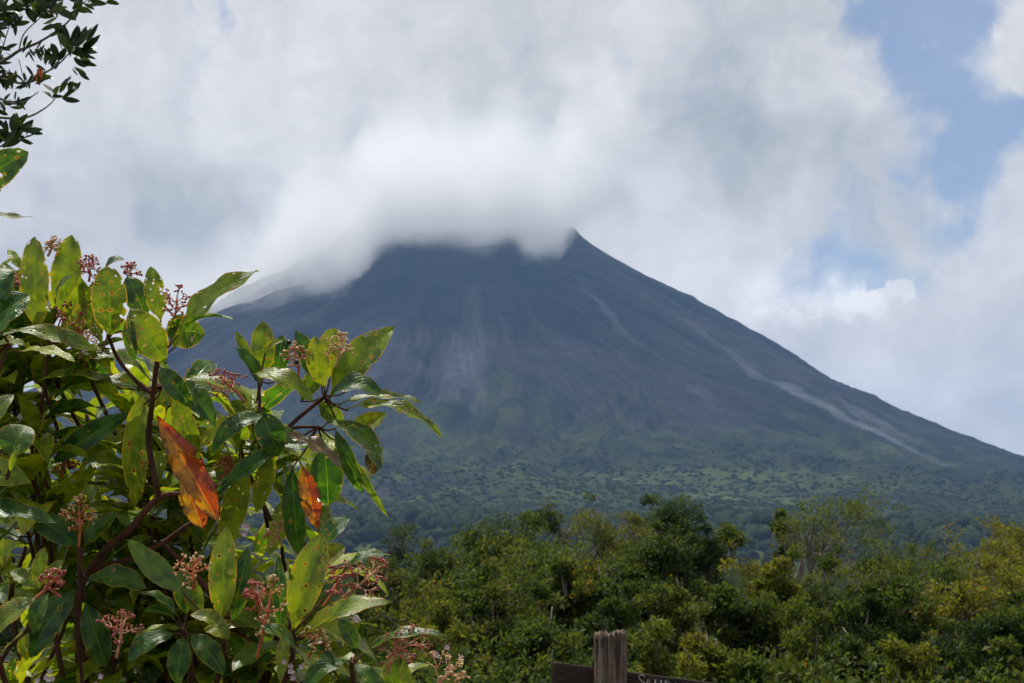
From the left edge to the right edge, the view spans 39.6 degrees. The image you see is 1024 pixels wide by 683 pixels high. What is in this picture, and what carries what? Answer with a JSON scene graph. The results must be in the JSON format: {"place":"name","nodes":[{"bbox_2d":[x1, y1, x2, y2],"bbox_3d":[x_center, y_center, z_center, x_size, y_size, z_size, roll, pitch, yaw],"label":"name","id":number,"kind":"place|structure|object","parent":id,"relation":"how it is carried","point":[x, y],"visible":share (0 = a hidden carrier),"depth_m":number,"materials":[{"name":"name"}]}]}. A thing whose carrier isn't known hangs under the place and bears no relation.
{"place":"outdoors","nodes":[
{"label":"outdoors","id":0,"kind":"place"},
{"bbox_2d":[0,0,1023,455],"label":"sky","id":1,"kind":"structure","parent":0,"point":[841,181],"materials":[{"name":"white"}]},
{"bbox_2d":[12,228,1023,568],"bbox_3d":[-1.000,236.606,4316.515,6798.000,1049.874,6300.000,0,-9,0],"label":"volcano","id":2,"kind":"structure","parent":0,"point":[496,334],"depth_m":3206.78},
{"bbox_2d":[22,388,1023,565],"bbox_3d":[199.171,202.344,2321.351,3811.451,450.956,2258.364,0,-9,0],"label":"slope woods","id":3,"kind":"object","parent":2,"relation":"on","point":[717,499],"visible":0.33,"depth_m":2123.83,"materials":[{"name":"green plant"}]},
{"bbox_3d":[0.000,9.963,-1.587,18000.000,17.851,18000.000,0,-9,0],"label":"ground","id":4,"kind":"structure","parent":0,"visible":0},
{"bbox_2d":[0,558,36,675],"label":"broadleaf tree","id":5,"kind":"object","parent":4,"relation":"on","point":[6,634],"visible":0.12,"depth_m":30.35,"materials":[{"name":"green plant"}]},
{"bbox_2d":[0,0,118,148],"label":"overhanging tree","id":6,"kind":"object","parent":4,"relation":"on","point":[42,9],"visible":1,"depth_m":3.29,"materials":[{"name":"green plant"}]},
{"bbox_2d":[39,635,139,668],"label":"broadleaf tree","id":7,"kind":"object","parent":4,"relation":"on","point":[52,641],"depth_m":26.44,"materials":[{"name":"green plant"}]},
{"bbox_2d":[0,148,470,682],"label":"flowering shrub","id":8,"kind":"object","parent":4,"relation":"on","point":[224,600],"visible":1,"depth_m":2.04,"materials":[{"name":"green plant"}]},
{"bbox_2d":[344,555,421,648],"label":"broadleaf tree","id":9,"kind":"object","parent":4,"relation":"on","point":[395,578],"visible":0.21,"depth_m":43.67,"materials":[{"name":"green plant"}]},
{"bbox_2d":[376,515,421,649],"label":"broadleaf tree","id":10,"kind":"object","parent":4,"relation":"on","point":[400,534],"visible":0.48,"depth_m":71.76,"materials":[{"name":"green plant"}]},
{"bbox_2d":[370,651,444,682],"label":"leafy bush","id":11,"kind":"object","parent":4,"relation":"on","point":[400,662],"visible":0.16,"depth_m":12.47,"materials":[{"name":"green plant"}]},
{"bbox_2d":[352,572,473,665],"bbox_3d":[-1.780,6.791,26.566,2.488,4.920,2.094,-7,-11,36],"label":"broadleaf tree","id":12,"kind":"object","parent":4,"relation":"on","point":[437,591],"visible":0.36,"depth_m":26.75,"materials":[{"name":"green plant"}]},
{"bbox_2d":[388,595,460,654],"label":"broadleaf tree","id":13,"kind":"object","parent":4,"relation":"on","point":[426,619],"visible":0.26,"depth_m":17.00,"materials":[{"name":"green plant"}]},
{"bbox_2d":[397,537,465,611],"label":"broadleaf tree","id":14,"kind":"object","parent":4,"relation":"on","point":[430,560],"visible":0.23,"depth_m":49.42,"materials":[{"name":"green plant"}]},
{"bbox_2d":[398,586,488,648],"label":"broadleaf tree","id":15,"kind":"object","parent":4,"relation":"on","point":[460,611],"visible":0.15,"depth_m":20.98,"materials":[{"name":"green plant"}]},
{"bbox_2d":[409,620,497,682],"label":"leafy bush","id":16,"kind":"object","parent":4,"relation":"on","point":[454,633],"visible":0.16,"depth_m":13.52,"materials":[{"name":"green plant"}]},
{"bbox_2d":[448,528,479,570],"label":"broadleaf tree","id":17,"kind":"object","parent":4,"relation":"on","point":[459,546],"visible":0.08,"depth_m":54.84,"materials":[{"name":"green plant"}]},
{"bbox_2d":[448,540,492,603],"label":"broadleaf tree","id":18,"kind":"object","parent":4,"relation":"on","point":[467,557],"visible":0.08,"depth_m":45.69,"materials":[{"name":"green plant"}]},
{"bbox_2d":[421,560,524,628],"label":"broadleaf tree","id":19,"kind":"object","parent":4,"relation":"on","point":[476,581],"visible":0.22,"depth_m":27.76,"materials":[{"name":"green plant"}]},
{"bbox_2d":[441,546,542,652],"bbox_3d":[-0.630,9.515,37.405,2.835,8.178,2.548,4,-10,-25],"label":"broadleaf tree","id":20,"kind":"object","parent":4,"relation":"on","point":[495,558],"visible":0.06,"depth_m":37.85,"materials":[{"name":"green plant"}]},
{"bbox_2d":[456,575,551,680],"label":"broadleaf tree","id":21,"kind":"object","parent":4,"relation":"on","point":[495,590],"visible":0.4,"depth_m":18.85,"materials":[{"name":"green plant"}]},
{"bbox_2d":[445,510,575,602],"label":"broadleaf tree","id":22,"kind":"object","parent":4,"relation":"on","point":[531,521],"visible":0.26,"depth_m":41.66,"materials":[{"name":"green plant"}]},
{"bbox_2d":[0,502,1023,662],"bbox_3d":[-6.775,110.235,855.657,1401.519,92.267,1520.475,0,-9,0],"label":"valley forest","id":23,"kind":"object","parent":4,"relation":"on","point":[434,524],"visible":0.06,"depth_m":1379.18,"materials":[{"name":"green plant"}]},
{"bbox_2d":[2,623,1023,682],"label":"undergrowth","id":24,"kind":"object","parent":4,"relation":"on","point":[808,673],"visible":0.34,"depth_m":11.02,"materials":[{"name":"green plant"}]},
{"bbox_2d":[491,606,591,682],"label":"leafy bush","id":25,"kind":"object","parent":4,"relation":"on","point":[530,636],"visible":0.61,"depth_m":12.32,"materials":[{"name":"green plant"}]},
{"bbox_2d":[531,493,577,600],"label":"broadleaf tree","id":26,"kind":"object","parent":4,"relation":"on","point":[553,523],"visible":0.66,"depth_m":51.81,"materials":[{"name":"green plant"}]},
{"bbox_2d":[481,526,662,657],"bbox_3d":[1.102,7.343,30.156,4.775,6.805,5.094,0,-9,0],"label":"broadleaf tree","id":27,"kind":"object","parent":4,"relation":"on","point":[523,605],"visible":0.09,"depth_m":30.45,"materials":[{"name":"green plant"}]},
{"bbox_2d":[529,555,615,637],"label":"broadleaf tree","id":28,"kind":"object","parent":4,"relation":"on","point":[587,587],"visible":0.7,"depth_m":20.65,"materials":[{"name":"green plant"}]},
{"bbox_2d":[562,491,640,600],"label":"broadleaf tree","id":29,"kind":"object","parent":4,"relation":"on","point":[605,540],"visible":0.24,"depth_m":49.36,"materials":[{"name":"green plant"}]},
{"bbox_2d":[570,592,645,671],"bbox_3d":[1.045,4.023,15.851,1.287,2.435,1.198,6,-11,-34],"label":"leafy bush","id":30,"kind":"object","parent":4,"relation":"on","point":[607,607],"visible":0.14,"depth_m":15.88,"materials":[{"name":"green plant"}]},
{"bbox_2d":[565,578,667,667],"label":"broadleaf tree","id":31,"kind":"object","parent":4,"relation":"on","point":[627,590],"visible":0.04,"depth_m":23.67,"materials":[{"name":"green plant"}]},
{"bbox_2d":[596,510,655,666],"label":"broadleaf tree","id":32,"kind":"object","parent":4,"relation":"on","point":[639,525],"visible":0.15,"depth_m":43.90,"materials":[{"name":"green plant"}]},
{"bbox_2d":[551,629,711,682],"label":"wooden sign","id":33,"kind":"object","parent":4,"relation":"on","point":[610,657],"visible":1,"depth_m":5.96,"materials":[{"name":"wood"}]},
{"bbox_2d":[602,526,706,627],"bbox_3d":[3.257,9.022,36.318,2.886,8.594,2.894,8,-12,-40],"label":"broadleaf tree","id":34,"kind":"object","parent":4,"relation":"on","point":[647,537],"visible":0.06,"depth_m":36.93,"materials":[{"name":"green plant"}]},
{"bbox_2d":[599,532,721,652],"bbox_3d":[3.038,6.940,28.494,2.579,6.190,2.723,0,-9,0],"label":"broadleaf tree","id":35,"kind":"object","parent":4,"relation":"on","point":[667,567],"visible":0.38,"depth_m":28.86,"materials":[{"name":"green plant"}]},
{"bbox_2d":[627,614,708,680],"bbox_3d":[1.046,2.759,9.851,0.885,1.720,0.771,0,-9,0],"label":"leafy bush","id":36,"kind":"object","parent":4,"relation":"on","point":[650,663],"visible":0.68,"depth_m":9.87,"materials":[{"name":"green plant"}]},
{"bbox_2d":[631,577,706,671],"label":"broadleaf tree","id":37,"kind":"object","parent":4,"relation":"on","point":[664,604],"visible":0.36,"depth_m":20.85,"materials":[{"name":"green plant"}]},
{"bbox_2d":[625,492,721,596],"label":"broadleaf tree","id":38,"kind":"object","parent":4,"relation":"on","point":[679,518],"visible":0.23,"depth_m":45.79,"materials":[{"name":"green plant"}]},
{"bbox_2d":[646,519,733,617],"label":"broadleaf tree","id":39,"kind":"object","parent":4,"relation":"on","point":[705,561],"visible":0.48,"depth_m":41.50,"materials":[{"name":"green plant"}]},
{"bbox_2d":[663,557,739,651],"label":"broadleaf tree","id":40,"kind":"object","parent":4,"relation":"on","point":[729,564],"visible":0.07,"depth_m":27.69,"materials":[{"name":"green plant"}]},
{"bbox_2d":[667,627,770,682],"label":"leafy bush","id":41,"kind":"object","parent":4,"relation":"on","point":[695,642],"visible":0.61,"depth_m":11.35,"materials":[{"name":"green plant"}]},
{"bbox_2d":[709,521,751,587],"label":"broadleaf tree","id":42,"kind":"object","parent":4,"relation":"on","point":[728,531],"visible":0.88,"depth_m":47.76,"materials":[{"name":"green plant"}]},
{"bbox_2d":[676,581,795,679],"bbox_3d":[3.213,5.012,19.866,1.944,3.321,1.903,0,-9,0],"label":"broadleaf tree","id":43,"kind":"object","parent":4,"relation":"on","point":[735,610],"visible":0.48,"depth_m":19.63,"materials":[{"name":"green plant"}]},
{"bbox_2d":[718,648,805,682],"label":"leafy bush","id":44,"kind":"object","parent":4,"relation":"on","point":[753,671],"visible":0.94,"depth_m":10.52,"materials":[{"name":"green plant"}]},
{"bbox_2d":[725,533,806,597],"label":"broadleaf tree","id":45,"kind":"object","parent":4,"relation":"on","point":[742,567],"visible":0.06,"depth_m":45.89,"materials":[{"name":"green plant"}]},
{"bbox_2d":[724,588,821,675],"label":"broadleaf tree","id":46,"kind":"object","parent":4,"relation":"on","point":[780,609],"visible":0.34,"depth_m":19.67,"materials":[{"name":"green plant"}]},
{"bbox_2d":[726,556,825,633],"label":"broadleaf tree","id":47,"kind":"object","parent":4,"relation":"on","point":[751,574],"visible":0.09,"depth_m":26.79,"materials":[{"name":"green plant"}]},
{"bbox_2d":[748,555,811,644],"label":"broadleaf tree","id":48,"kind":"object","parent":4,"relation":"on","point":[785,589],"visible":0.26,"depth_m":22.79,"materials":[{"name":"green plant"}]},
{"bbox_2d":[768,507,797,580],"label":"broadleaf tree","id":49,"kind":"object","parent":4,"relation":"on","point":[781,512],"visible":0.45,"depth_m":51.85,"materials":[{"name":"green plant"}]},
{"bbox_2d":[771,605,843,682],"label":"leafy bush","id":50,"kind":"object","parent":4,"relation":"on","point":[804,631],"visible":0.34,"depth_m":13.90,"materials":[{"name":"green plant"}]},
{"bbox_2d":[769,508,845,586],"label":"broadleaf tree","id":51,"kind":"object","parent":4,"relation":"on","point":[809,545],"visible":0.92,"depth_m":49.64,"materials":[{"name":"green plant"}]},
{"bbox_2d":[781,548,849,638],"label":"broadleaf tree","id":52,"kind":"object","parent":4,"relation":"on","point":[844,570],"visible":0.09,"depth_m":35.70,"materials":[{"name":"green plant"}]},
{"bbox_2d":[773,482,910,590],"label":"broadleaf tree","id":53,"kind":"object","parent":4,"relation":"on","point":[850,507],"visible":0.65,"depth_m":53.49,"materials":[{"name":"green plant"}]},
{"bbox_2d":[785,542,916,677],"bbox_3d":[6.207,6.560,26.428,2.881,5.647,2.833,7,-11,-37],"label":"broadleaf tree","id":54,"kind":"object","parent":4,"relation":"on","point":[827,564],"visible":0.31,"depth_m":26.55,"materials":[{"name":"green plant"}]},
{"bbox_2d":[821,627,890,682],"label":"leafy bush","id":55,"kind":"object","parent":4,"relation":"on","point":[853,645],"visible":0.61,"depth_m":12.86,"materials":[{"name":"green plant"}]},
{"bbox_2d":[821,592,898,662],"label":"broadleaf tree","id":56,"kind":"object","parent":4,"relation":"on","point":[877,608],"visible":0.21,"depth_m":18.95,"materials":[{"name":"green plant"}]},
{"bbox_2d":[851,555,935,648],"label":"broadleaf tree","id":57,"kind":"object","parent":4,"relation":"on","point":[909,592],"visible":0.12,"depth_m":26.60,"materials":[{"name":"green plant"}]},
{"bbox_2d":[839,534,948,604],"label":"broadleaf tree","id":58,"kind":"object","parent":4,"relation":"on","point":[885,563],"visible":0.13,"depth_m":39.57,"materials":[{"name":"green plant"}]},
{"bbox_2d":[854,538,949,646],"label":"broadleaf tree","id":59,"kind":"object","parent":4,"relation":"on","point":[913,551],"visible":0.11,"depth_m":46.66,"materials":[{"name":"green plant"}]},
{"bbox_2d":[874,631,942,682],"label":"leafy bush","id":60,"kind":"object","parent":4,"relation":"on","point":[894,650],"visible":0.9,"depth_m":11.82,"materials":[{"name":"green plant"}]},
{"bbox_2d":[909,601,960,672],"bbox_3d":[5.109,4.396,16.808,0.881,2.656,0.981,0,-9,0],"label":"leafy bush","id":61,"kind":"object","parent":4,"relation":"on","point":[924,613],"visible":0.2,"depth_m":16.89,"materials":[{"name":"green plant"}]},
{"bbox_2d":[892,561,994,659],"bbox_3d":[9.819,8.552,32.336,2.714,7.031,2.439,0,-9,0],"label":"broadleaf tree","id":62,"kind":"object","parent":4,"relation":"on","point":[946,576],"visible":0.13,"depth_m":32.71,"materials":[{"name":"green plant"}]},
{"bbox_2d":[915,618,1009,682],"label":"leafy bush","id":63,"kind":"object","parent":4,"relation":"on","point":[965,651],"visible":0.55,"depth_m":13.38,"materials":[{"name":"green plant"}]},
{"bbox_2d":[922,548,1002,616],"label":"broadleaf tree","id":64,"kind":"object","parent":4,"relation":"on","point":[946,560],"visible":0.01,"depth_m":42.77,"materials":[{"name":"green plant"}]},
{"bbox_2d":[918,573,1017,666],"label":"broadleaf tree","id":65,"kind":"object","parent":4,"relation":"on","point":[962,602],"visible":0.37,"depth_m":23.78,"materials":[{"name":"green plant"}]},
{"bbox_2d":[918,546,1023,660],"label":"broadleaf tree","id":66,"kind":"object","parent":4,"relation":"on","point":[1013,581],"visible":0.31,"depth_m":33.89,"materials":[{"name":"green plant"}]},
{"bbox_2d":[938,522,1023,661],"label":"broadleaf tree","id":67,"kind":"object","parent":4,"relation":"on","point":[992,545],"visible":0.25,"depth_m":44.65,"materials":[{"name":"green plant"}]},
{"bbox_2d":[964,588,1023,670],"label":"broadleaf tree","id":68,"kind":"object","parent":4,"relation":"on","point":[1003,625],"visible":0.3,"depth_m":21.72,"materials":[{"name":"green plant"}]},
{"bbox_2d":[968,514,1023,593],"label":"broadleaf tree","id":69,"kind":"object","parent":4,"relation":"on","point":[1018,534],"visible":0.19,"depth_m":48.50,"materials":[{"name":"green plant"}]},
{"bbox_2d":[979,634,1023,682],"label":"leafy bush","id":70,"kind":"object","parent":4,"relation":"on","point":[1008,646],"visible":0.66,"depth_m":12.49,"materials":[{"name":"green plant"}]}
]}

